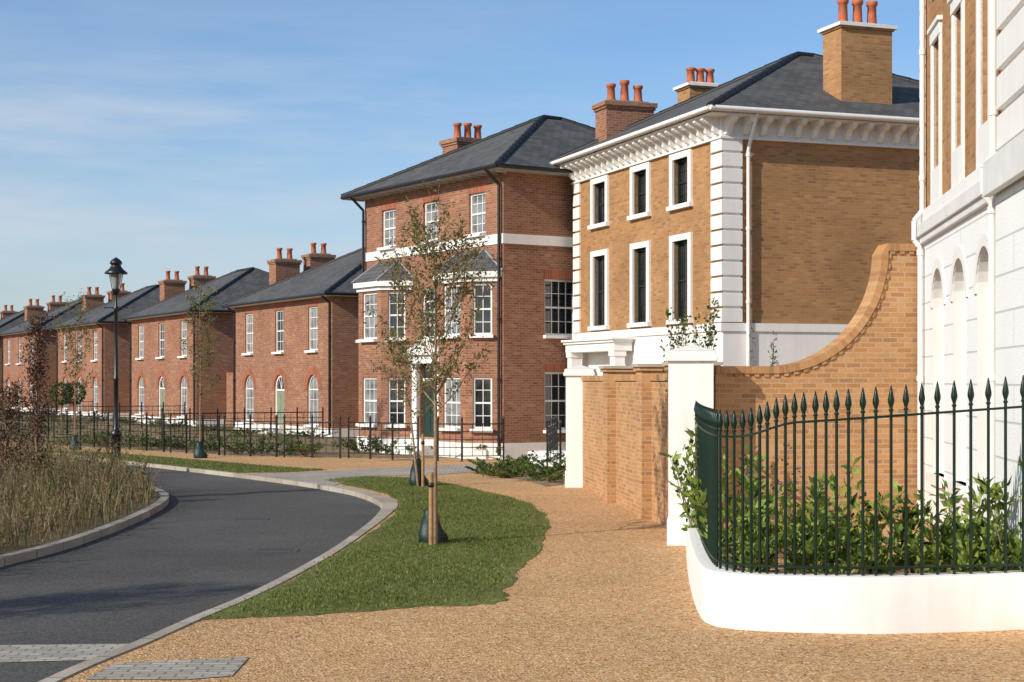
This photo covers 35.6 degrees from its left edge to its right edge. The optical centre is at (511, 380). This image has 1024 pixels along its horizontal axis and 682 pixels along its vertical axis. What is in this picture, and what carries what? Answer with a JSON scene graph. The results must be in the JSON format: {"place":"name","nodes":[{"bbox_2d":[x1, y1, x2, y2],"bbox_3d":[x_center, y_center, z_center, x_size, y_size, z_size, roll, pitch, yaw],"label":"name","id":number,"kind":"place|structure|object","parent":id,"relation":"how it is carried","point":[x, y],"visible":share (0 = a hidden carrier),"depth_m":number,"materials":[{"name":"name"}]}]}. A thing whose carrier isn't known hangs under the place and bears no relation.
{"place":"outdoors","nodes":[
{"label":"outdoors","id":0,"kind":"place"},
{"bbox_2d":[0,432,161,554],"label":"verge ground","id":1,"kind":"structure","parent":0,"point":[81,530],"depth_m":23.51,"materials":[{"name":"beige plant"}]},
{"bbox_2d":[0,377,34,490],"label":"purple leaved tree","id":2,"kind":"object","parent":1,"relation":"on","point":[4,408],"visible":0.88,"depth_m":27.98,"materials":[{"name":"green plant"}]},
{"bbox_2d":[8,307,62,482],"bbox_3d":[-8.787,0.409,29.406,0.961,3.582,0.949,0,0,0],"label":"purple leaved tree","id":3,"kind":"object","parent":1,"relation":"on","point":[37,418],"visible":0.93,"depth_m":29.45,"materials":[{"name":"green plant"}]},
{"bbox_2d":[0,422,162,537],"bbox_3d":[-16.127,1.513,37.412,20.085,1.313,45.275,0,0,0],"label":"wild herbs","id":4,"kind":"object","parent":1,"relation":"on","point":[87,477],"visible":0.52,"depth_m":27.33,"materials":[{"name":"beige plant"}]},
{"bbox_2d":[103,257,128,470],"bbox_3d":[-9.630,-0.405,38.742,0.553,5.210,0.553,0,0,45],"label":"street lamp","id":5,"kind":"object","parent":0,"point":[116,271],"visible":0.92,"depth_m":38.69,"materials":[{"name":"black metal"}]},
{"bbox_2d":[0,453,380,681],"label":"road","id":6,"kind":"structure","parent":0,"point":[185,553],"depth_m":19.88,"materials":[{"name":"grey asphalt"}]},
{"bbox_2d":[0,644,126,661],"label":"setts strip","id":7,"kind":"object","parent":6,"relation":"on","point":[39,652],"visible":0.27,"depth_m":13.37,"materials":[{"name":"grey stone"}]},
{"bbox_2d":[0,486,168,566],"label":"kerb","id":8,"kind":"structure","parent":6,"relation":"on","point":[160,504],"depth_m":22.45,"materials":[{"name":"concrete"}]},
{"bbox_2d":[1,448,397,681],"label":"kerb","id":9,"kind":"structure","parent":6,"relation":"on","point":[386,505],"depth_m":20.08,"materials":[{"name":"concrete"}]},
{"bbox_2d":[251,548,299,551],"bbox_3d":[-3.177,2.282,21.435,0.600,0.024,0.400,0,0,0],"label":"manhole cover","id":10,"kind":"object","parent":6,"relation":"on","point":[276,550],"visible":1,"depth_m":21.36,"materials":[{"name":"grey metal"}]},
{"bbox_2d":[0,414,451,457],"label":"garden ground","id":11,"kind":"structure","parent":0,"point":[330,451],"depth_m":57.49,"materials":[{"name":"soil"}]},
{"bbox_2d":[0,305,46,406],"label":"brick house","id":12,"kind":"structure","parent":11,"relation":"on","point":[10,318],"depth_m":125.31,"materials":[{"name":"red brick"}]},
{"bbox_2d":[0,295,81,412],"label":"brick house","id":13,"kind":"structure","parent":11,"relation":"on","point":[13,368],"depth_m":111.92,"materials":[{"name":"red brick"}]},
{"bbox_2d":[48,382,73,437],"bbox_3d":[-15.971,1.106,56.524,0.920,2.188,0.921,0,0,0],"label":"topiary tree","id":14,"kind":"object","parent":11,"relation":"on","point":[62,400],"visible":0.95,"depth_m":56.39,"materials":[{"name":"green plant"}]},
{"bbox_2d":[61,381,86,414],"bbox_3d":[-15.691,1.089,57.029,0.924,2.221,0.930,0,0,0],"label":"topiary tree","id":15,"kind":"object","parent":11,"relation":"on","point":[72,402],"visible":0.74,"depth_m":56.95,"materials":[{"name":"green plant"}]},
{"bbox_2d":[49,283,159,418],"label":"brick house","id":16,"kind":"structure","parent":11,"relation":"on","point":[98,359],"depth_m":94.27,"materials":[{"name":"red brick"}]},
{"bbox_2d":[51,402,185,428],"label":"iron fence","id":17,"kind":"object","parent":11,"relation":"on","point":[130,410],"visible":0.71,"depth_m":73.63,"materials":[{"name":"black metal"}]},
{"bbox_2d":[122,432,168,449],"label":"garden shrub","id":18,"kind":"object","parent":11,"relation":"on","point":[139,440],"visible":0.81,"depth_m":50.79,"materials":[{"name":"green plant"}]},
{"bbox_2d":[120,266,268,425],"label":"brick house","id":19,"kind":"structure","parent":11,"relation":"on","point":[160,363],"depth_m":80.56,"materials":[{"name":"red brick"}]},
{"bbox_2d":[135,325,143,359],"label":"window","id":20,"kind":"structure","parent":19,"relation":"in","point":[141,327],"depth_m":85.49,"materials":[{"name":"white glass"}]},
{"bbox_2d":[159,377,164,416],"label":"door","id":21,"kind":"structure","parent":19,"relation":"in","point":[161,384],"depth_m":82.16,"materials":[{"name":"green paint"}]},
{"bbox_2d":[177,376,187,418],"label":"window","id":22,"kind":"structure","parent":19,"relation":"in","point":[184,384],"depth_m":78.85,"materials":[{"name":"white glass"}]},
{"bbox_2d":[226,373,232,425],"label":"garden wall","id":23,"kind":"structure","parent":11,"relation":"on","point":[229,394],"depth_m":77.15,"materials":[{"name":"red brick"}]},
{"bbox_2d":[161,407,323,439],"bbox_3d":[-9.856,1.580,58.699,6.266,1.240,0.070,0,0,-29],"label":"iron fence","id":24,"kind":"object","parent":11,"relation":"on","point":[271,412],"visible":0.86,"depth_m":59.07,"materials":[{"name":"black metal"}]},
{"bbox_2d":[231,434,288,454],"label":"garden shrub","id":25,"kind":"object","parent":11,"relation":"on","point":[254,449],"visible":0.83,"depth_m":46.81,"materials":[{"name":"green plant"}]},
{"bbox_2d":[222,243,361,436],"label":"brick house","id":26,"kind":"structure","parent":11,"relation":"on","point":[295,335],"depth_m":65.91,"materials":[{"name":"red brick"}]},
{"bbox_2d":[241,313,253,354],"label":"window","id":27,"kind":"structure","parent":26,"relation":"in","point":[249,316],"depth_m":70.50,"materials":[{"name":"white glass"}]},
{"bbox_2d":[241,376,253,422],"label":"window","id":28,"kind":"structure","parent":26,"relation":"in","point":[249,385],"depth_m":70.55,"materials":[{"name":"white glass"}]},
{"bbox_2d":[271,310,283,353],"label":"window","id":29,"kind":"structure","parent":26,"relation":"in","point":[280,313],"depth_m":67.20,"materials":[{"name":"white glass"}]},
{"bbox_2d":[276,375,284,424],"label":"door","id":30,"kind":"structure","parent":26,"relation":"in","point":[280,391],"depth_m":67.15,"materials":[{"name":"green paint"}]},
{"bbox_2d":[304,306,317,352],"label":"window","id":31,"kind":"structure","parent":26,"relation":"in","point":[313,310],"depth_m":63.92,"materials":[{"name":"white glass"}]},
{"bbox_2d":[304,375,318,427],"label":"window","id":32,"kind":"structure","parent":26,"relation":"in","point":[313,385],"depth_m":63.92,"materials":[{"name":"white glass"}]},
{"bbox_2d":[285,439,323,456],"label":"garden shrub","id":33,"kind":"object","parent":11,"relation":"on","point":[304,446],"visible":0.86,"depth_m":45.84,"materials":[{"name":"green plant"}]},
{"bbox_2d":[352,435,398,454],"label":"garden shrub","id":34,"kind":"object","parent":11,"relation":"on","point":[375,441],"visible":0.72,"depth_m":47.31,"materials":[{"name":"green plant"}]},
{"bbox_2d":[340,115,594,458],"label":"brick townhouse","id":35,"kind":"structure","parent":11,"relation":"on","point":[509,191],"depth_m":45.70,"materials":[{"name":"red brick"}]},
{"bbox_2d":[357,292,377,341],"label":"window","id":36,"kind":"structure","parent":35,"relation":"in","point":[370,331],"depth_m":49.90,"materials":[{"name":"white glass"}]},
{"bbox_2d":[357,378,377,426],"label":"window","id":37,"kind":"structure","parent":35,"relation":"in","point":[370,384],"depth_m":49.93,"materials":[{"name":"white glass"}]},
{"bbox_2d":[377,209,395,250],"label":"window","id":38,"kind":"structure","parent":35,"relation":"in","point":[389,215],"depth_m":50.37,"materials":[{"name":"white glass"}]},
{"bbox_2d":[385,292,406,341],"bbox_3d":[-3.561,-1.980,49.055,0.680,1.540,0.280,0,0,12],"label":"window","id":39,"kind":"structure","parent":35,"relation":"in","point":[393,318],"depth_m":49.17,"materials":[{"name":"white glass"}]},
{"bbox_2d":[385,378,406,427],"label":"window","id":40,"kind":"structure","parent":35,"relation":"in","point":[394,408],"depth_m":49.17,"materials":[{"name":"white glass"}]},
{"bbox_2d":[416,287,436,340],"bbox_3d":[-2.501,-2.030,48.080,0.300,1.640,1.020,0,0,-33],"label":"window","id":41,"kind":"structure","parent":35,"relation":"in","point":[426,306],"depth_m":48.25,"materials":[{"name":"white glass"}]},
{"bbox_2d":[423,364,433,436],"bbox_3d":[-2.408,0.585,48.140,0.080,2.230,1.000,0,0,-33],"label":"door","id":42,"kind":"structure","parent":35,"relation":"in","point":[428,418],"depth_m":48.29,"materials":[{"name":"green paint"}]},
{"bbox_2d":[421,201,438,244],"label":"window","id":43,"kind":"structure","parent":35,"relation":"in","point":[430,212],"depth_m":48.16,"materials":[{"name":"white glass"}]},
{"bbox_2d":[439,377,460,430],"bbox_3d":[-1.734,0.670,45.596,0.280,1.540,1.070,0,0,-33],"label":"window","id":44,"kind":"structure","parent":35,"relation":"in","point":[451,416],"depth_m":45.72,"materials":[{"name":"white glass"}]},
{"bbox_2d":[440,284,460,338],"bbox_3d":[-1.734,-1.980,45.596,0.280,1.540,1.070,0,0,-33],"label":"window","id":45,"kind":"structure","parent":35,"relation":"in","point":[452,301],"depth_m":45.76,"materials":[{"name":"white glass"}]},
{"bbox_2d":[465,192,486,237],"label":"window","id":46,"kind":"structure","parent":35,"relation":"in","point":[477,200],"depth_m":45.92,"materials":[{"name":"white glass"}]},
{"bbox_2d":[469,283,493,337],"bbox_3d":[-0.836,-1.980,44.861,0.680,1.540,0.280,0,0,12],"label":"window","id":47,"kind":"structure","parent":35,"relation":"in","point":[483,325],"depth_m":44.95,"materials":[{"name":"white glass"}]},
{"bbox_2d":[469,377,493,430],"bbox_3d":[-0.836,0.670,44.861,0.680,1.540,0.280,0,0,12],"label":"window","id":48,"kind":"structure","parent":35,"relation":"in","point":[482,386],"depth_m":44.96,"materials":[{"name":"white glass"}]},
{"bbox_2d":[543,372,565,432],"bbox_3d":[1.395,0.620,45.662,1.220,1.740,0.300,0,0,-33],"label":"window","id":49,"kind":"structure","parent":35,"relation":"in","point":[555,382],"depth_m":45.71,"materials":[{"name":"white glass"}]},
{"bbox_2d":[543,279,574,338],"bbox_3d":[1.395,-2.055,45.662,1.220,1.690,0.300,0,0,-33],"label":"window","id":50,"kind":"structure","parent":35,"relation":"in","point":[559,295],"depth_m":45.74,"materials":[{"name":"white glass"}]},
{"bbox_2d":[251,463,492,484],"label":"crossing pavement","id":51,"kind":"structure","parent":0,"point":[317,477],"depth_m":37.67,"materials":[{"name":"grey concrete"}]},
{"bbox_2d":[0,0,919,318],"label":"sky","id":52,"kind":"structure","parent":0,"point":[157,137],"materials":[{"name":"blue"}]},
{"bbox_2d":[2,442,1023,681],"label":"path","id":53,"kind":"structure","parent":0,"point":[601,592],"depth_m":13.60,"materials":[{"name":"beige gravel"}]},
{"bbox_2d":[49,291,97,434],"bbox_3d":[-13.896,-0.366,50.545,1.627,5.132,1.097,0,0,34],"label":"young tree","id":54,"kind":"object","parent":53,"relation":"on","point":[78,320],"visible":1,"depth_m":50.49,"materials":[{"name":"green plant"}]},
{"bbox_2d":[53,409,108,447],"bbox_3d":[-14.411,1.580,53.181,0.067,1.240,3.737,0,0,-43],"label":"iron fence","id":55,"kind":"object","parent":53,"relation":"on","point":[80,422],"visible":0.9,"depth_m":53.16,"materials":[{"name":"black metal"}]},
{"bbox_2d":[113,411,164,451],"bbox_3d":[-11.817,1.580,50.354,0.066,1.240,3.276,0,0,-42],"label":"iron fence","id":56,"kind":"object","parent":53,"relation":"on","point":[146,431],"visible":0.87,"depth_m":49.95,"materials":[{"name":"black metal"}]},
{"bbox_2d":[86,657,248,678],"bbox_3d":[-2.609,2.193,12.180,1.055,0.003,0.938,0,0,0],"label":"paving patch","id":57,"kind":"object","parent":53,"relation":"on","point":[196,668],"visible":1,"depth_m":12.10,"materials":[{"name":"grey stone"}]},
{"bbox_2d":[57,451,326,472],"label":"grass verge","id":58,"kind":"object","parent":53,"relation":"on","point":[233,468],"depth_m":39.86,"materials":[{"name":"green plant"}]},
{"bbox_2d":[170,412,219,454],"bbox_3d":[-9.563,1.580,47.954,0.067,1.240,2.681,0,0,-44],"label":"iron fence","id":59,"kind":"object","parent":53,"relation":"on","point":[194,426],"visible":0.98,"depth_m":47.98,"materials":[{"name":"black metal"}]},
{"bbox_2d":[176,280,222,441],"bbox_3d":[-8.895,-0.356,45.370,1.315,5.112,1.412,0,0,0],"label":"young tree","id":60,"kind":"object","parent":53,"relation":"on","point":[189,320],"visible":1,"depth_m":45.28,"materials":[{"name":"green plant"}]},
{"bbox_2d":[224,414,277,456],"bbox_3d":[-7.620,1.580,46.408,1.935,1.240,0.070,0,0,28],"label":"iron fence","id":61,"kind":"object","parent":53,"relation":"on","point":[263,443],"visible":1,"depth_m":46.38,"materials":[{"name":"black metal"}]},
{"bbox_2d":[283,414,340,458],"bbox_3d":[-5.703,1.580,45.465,1.872,1.240,0.069,0,0,22],"label":"iron fence","id":62,"kind":"object","parent":53,"relation":"on","point":[311,436],"visible":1,"depth_m":45.45,"materials":[{"name":"black metal"}]},
{"bbox_2d":[199,475,551,619],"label":"grass verge","id":63,"kind":"object","parent":53,"relation":"on","point":[498,597],"depth_m":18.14,"materials":[{"name":"green plant"}]},
{"bbox_2d":[371,322,460,485],"bbox_3d":[-2.002,0.484,33.134,1.897,3.438,2.009,0,0,0],"label":"young tree","id":64,"kind":"object","parent":63,"relation":"on","point":[405,388],"visible":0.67,"depth_m":33.10,"materials":[{"name":"green plant"}]},
{"bbox_2d":[409,458,427,485],"bbox_3d":[-1.951,1.904,33.292,0.415,0.592,0.276,0,0,0],"label":"watering bag","id":65,"kind":"object","parent":63,"relation":"on","point":[412,479],"visible":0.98,"depth_m":33.22,"materials":[{"name":"green plastic"}]},
{"bbox_2d":[428,472,433,544],"bbox_3d":[-1.077,1.710,21.221,0.074,0.980,0.074,0,0,22],"label":"tree stake","id":66,"kind":"object","parent":63,"relation":"on","point":[431,507],"visible":0.94,"depth_m":21.20,"materials":[{"name":"brown wood"}]},
{"bbox_2d":[361,179,500,543],"bbox_3d":[-1.030,-0.231,21.300,1.932,4.862,1.614,0,0,16],"label":"young tree","id":67,"kind":"object","parent":63,"relation":"on","point":[463,289],"visible":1,"depth_m":21.31,"materials":[{"name":"green plant"}]},
{"bbox_2d":[418,508,447,542],"bbox_3d":[-1.069,1.951,21.609,0.415,0.498,0.276,0,0,0],"label":"watering bag","id":68,"kind":"object","parent":63,"relation":"on","point":[423,534],"visible":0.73,"depth_m":21.54,"materials":[{"name":"green plastic"}]},
{"bbox_2d":[347,415,418,459],"bbox_3d":[-3.648,1.580,44.596,2.490,1.240,0.187,0,0,32],"label":"iron fence","id":69,"kind":"object","parent":53,"relation":"on","point":[392,438],"visible":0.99,"depth_m":44.51,"materials":[{"name":"black metal"}]},
{"bbox_2d":[437,416,504,461],"bbox_3d":[-1.132,1.580,43.534,1.863,1.240,0.376,0,0,0],"label":"iron fence","id":70,"kind":"object","parent":53,"relation":"on","point":[472,431],"visible":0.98,"depth_m":43.55,"materials":[{"name":"black metal"}]},
{"bbox_2d":[472,466,562,485],"bbox_3d":[0.151,2.192,39.228,2.143,0.003,12.189,0,0,1],"label":"planting bed","id":71,"kind":"object","parent":53,"relation":"on","point":[541,481],"visible":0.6,"depth_m":35.00,"materials":[{"name":"soil"}]},
{"bbox_2d":[478,466,521,477],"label":"garden shrub","id":72,"kind":"object","parent":71,"relation":"on","point":[501,474],"visible":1,"depth_m":36.09,"materials":[{"name":"green plant"}]},
{"bbox_2d":[499,463,565,476],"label":"garden shrub","id":73,"kind":"object","parent":71,"relation":"on","point":[542,473],"visible":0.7,"depth_m":36.28,"materials":[{"name":"green plant"}]},
{"bbox_2d":[524,467,564,481],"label":"garden shrub","id":74,"kind":"object","parent":71,"relation":"on","point":[549,477],"visible":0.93,"depth_m":34.53,"materials":[{"name":"green plant"}]},
{"bbox_2d":[525,459,565,470],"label":"garden shrub","id":75,"kind":"object","parent":71,"relation":"on","point":[557,465],"visible":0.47,"depth_m":37.88,"materials":[{"name":"green plant"}]},
{"bbox_2d":[528,450,565,466],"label":"garden steps","id":76,"kind":"structure","parent":71,"relation":"on","point":[540,454],"depth_m":41.26,"materials":[{"name":"white stone"}]},
{"bbox_2d":[546,415,561,466],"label":"iron fence","id":77,"kind":"object","parent":71,"relation":"on","point":[552,428],"visible":0.88,"depth_m":40.51,"materials":[{"name":"black metal"}]},
{"bbox_2d":[563,365,596,487],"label":"gate pillar","id":78,"kind":"structure","parent":53,"relation":"on","point":[574,433],"depth_m":32.74,"materials":[{"name":"white paint"}]},
{"bbox_2d":[581,362,722,526],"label":"brick boundary wall","id":79,"kind":"structure","parent":53,"relation":"on","point":[625,428],"depth_m":27.19,"materials":[{"name":"brick"}]},
{"bbox_2d":[660,297,720,397],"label":"climbing shrub","id":80,"kind":"object","parent":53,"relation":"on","point":[684,321],"visible":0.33,"depth_m":22.93,"materials":[{"name":"green plant"}]},
{"bbox_2d":[665,345,717,545],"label":"gate pillar","id":81,"kind":"structure","parent":53,"relation":"on","point":[690,375],"depth_m":21.21,"materials":[{"name":"white paint"}]},
{"bbox_2d":[550,0,919,375],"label":"yellow brick villa","id":82,"kind":"object","parent":53,"relation":"on","point":[780,196],"visible":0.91,"depth_m":38.18,"materials":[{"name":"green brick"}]},
{"bbox_2d":[598,183,604,222],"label":"window","id":83,"kind":"structure","parent":82,"relation":"in","point":[601,187],"depth_m":43.94,"materials":[{"name":"black glass"}]},
{"bbox_2d":[598,256,604,325],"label":"window","id":84,"kind":"structure","parent":82,"relation":"in","point":[601,260],"depth_m":43.94,"materials":[{"name":"black glass"}]},
{"bbox_2d":[638,171,645,213],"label":"window","id":85,"kind":"structure","parent":82,"relation":"in","point":[641,175],"depth_m":41.37,"materials":[{"name":"black glass"}]},
{"bbox_2d":[638,248,645,321],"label":"window","id":86,"kind":"structure","parent":82,"relation":"in","point":[641,252],"depth_m":41.37,"materials":[{"name":"black glass"}]},
{"bbox_2d":[678,158,686,203],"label":"window","id":87,"kind":"structure","parent":82,"relation":"in","point":[682,164],"depth_m":39.13,"materials":[{"name":"black glass"}]},
{"bbox_2d":[678,240,686,317],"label":"window","id":88,"kind":"structure","parent":82,"relation":"in","point":[682,246],"depth_m":39.13,"materials":[{"name":"black glass"}]},
{"bbox_2d":[714,243,916,520],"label":"swept brick wall","id":89,"kind":"structure","parent":53,"relation":"on","point":[870,346],"depth_m":21.96,"materials":[{"name":"orange brick"}]},
{"bbox_2d":[686,509,1023,633],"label":"planter wall","id":90,"kind":"structure","parent":53,"relation":"on","point":[877,604],"depth_m":13.95,"materials":[{"name":"white paint"}]},
{"bbox_2d":[722,518,956,573],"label":"planter soil","id":91,"kind":"structure","parent":90,"relation":"in","point":[781,555],"depth_m":17.63,"materials":[{"name":"soil"}]},
{"bbox_2d":[657,424,724,530],"bbox_3d":[2.160,1.185,18.558,0.699,1.475,0.780,0,0,42],"label":"laurel shrub","id":92,"kind":"object","parent":91,"relation":"on","point":[686,506],"visible":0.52,"depth_m":18.49,"materials":[{"name":"green plant"}]},
{"bbox_2d":[690,443,765,553],"bbox_3d":[2.309,1.288,16.756,0.802,1.272,0.775,0,0,0],"label":"laurel shrub","id":93,"kind":"object","parent":91,"relation":"on","point":[738,477],"visible":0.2,"depth_m":16.78,"materials":[{"name":"green plant"}]},
{"bbox_2d":[687,454,787,569],"bbox_3d":[2.335,1.312,15.521,0.657,1.222,1.137,0,0,-42],"label":"laurel shrub","id":94,"kind":"object","parent":91,"relation":"on","point":[702,498],"visible":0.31,"depth_m":15.49,"materials":[{"name":"green plant"}]},
{"bbox_2d":[729,489,783,572],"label":"laurel shrub","id":95,"kind":"object","parent":91,"relation":"on","point":[755,539],"visible":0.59,"depth_m":14.80,"materials":[{"name":"green plant"}]},
{"bbox_2d":[718,475,809,553],"bbox_3d":[2.771,1.466,17.679,1.129,0.920,0.858,0,0,0],"label":"laurel shrub","id":96,"kind":"object","parent":91,"relation":"on","point":[780,515],"visible":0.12,"depth_m":17.40,"materials":[{"name":"green plant"}]},
{"bbox_2d":[736,470,846,572],"bbox_3d":[2.769,1.374,15.119,0.834,1.101,1.124,0,0,-24],"label":"laurel shrub","id":97,"kind":"object","parent":91,"relation":"on","point":[809,522],"visible":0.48,"depth_m":14.89,"materials":[{"name":"green plant"}]},
{"bbox_2d":[788,514,868,573],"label":"laurel shrub","id":98,"kind":"object","parent":91,"relation":"on","point":[854,557],"visible":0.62,"depth_m":14.82,"materials":[{"name":"green plant"}]},
{"bbox_2d":[805,454,903,572],"bbox_3d":[3.394,1.325,15.810,0.748,1.196,1.013,0,0,-24],"label":"laurel shrub","id":99,"kind":"object","parent":91,"relation":"on","point":[842,516],"visible":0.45,"depth_m":15.71,"materials":[{"name":"green plant"}]},
{"bbox_2d":[838,527,913,573],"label":"laurel shrub","id":100,"kind":"object","parent":91,"relation":"on","point":[883,552],"visible":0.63,"depth_m":14.89,"materials":[{"name":"green plant"}]},
{"bbox_2d":[882,489,968,573],"bbox_3d":[3.945,1.493,15.297,0.720,0.863,0.794,0,0,0],"label":"laurel shrub","id":101,"kind":"object","parent":91,"relation":"on","point":[913,514],"visible":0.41,"depth_m":15.18,"materials":[{"name":"green plant"}]},
{"bbox_2d":[896,500,991,572],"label":"laurel shrub","id":102,"kind":"object","parent":91,"relation":"on","point":[946,556],"visible":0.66,"depth_m":14.91,"materials":[{"name":"green plant"}]},
{"bbox_2d":[914,473,990,569],"bbox_3d":[4.404,1.412,15.657,0.851,1.025,0.654,0,0,-31],"label":"laurel shrub","id":103,"kind":"object","parent":91,"relation":"on","point":[949,502],"visible":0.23,"depth_m":15.60,"materials":[{"name":"green plant"}]},
{"bbox_2d":[949,513,1013,571],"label":"laurel shrub","id":104,"kind":"object","parent":91,"relation":"on","point":[995,558],"visible":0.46,"depth_m":14.78,"materials":[{"name":"green plant"}]},
{"bbox_2d":[966,456,1021,570],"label":"laurel shrub","id":105,"kind":"object","parent":91,"relation":"on","point":[1015,543],"visible":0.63,"depth_m":14.75,"materials":[{"name":"green plant"}]},
{"bbox_2d":[694,375,1023,575],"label":"iron railing","id":106,"kind":"object","parent":90,"relation":"on","point":[709,422],"visible":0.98,"depth_m":14.08,"materials":[{"name":"black metal"}]},
{"bbox_2d":[911,0,1023,570],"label":"stucco house","id":107,"kind":"structure","parent":53,"relation":"on","point":[967,230],"depth_m":17.84,"materials":[{"name":"white paint"}]},
{"label":"ground","id":108,"kind":"structure","parent":0,"visible":0},
{"bbox_2d":[0,411,427,455],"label":"ground cover","id":109,"kind":"object","parent":108,"relation":"on","point":[214,437],"visible":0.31,"depth_m":60.77,"materials":[{"name":"green plant"}]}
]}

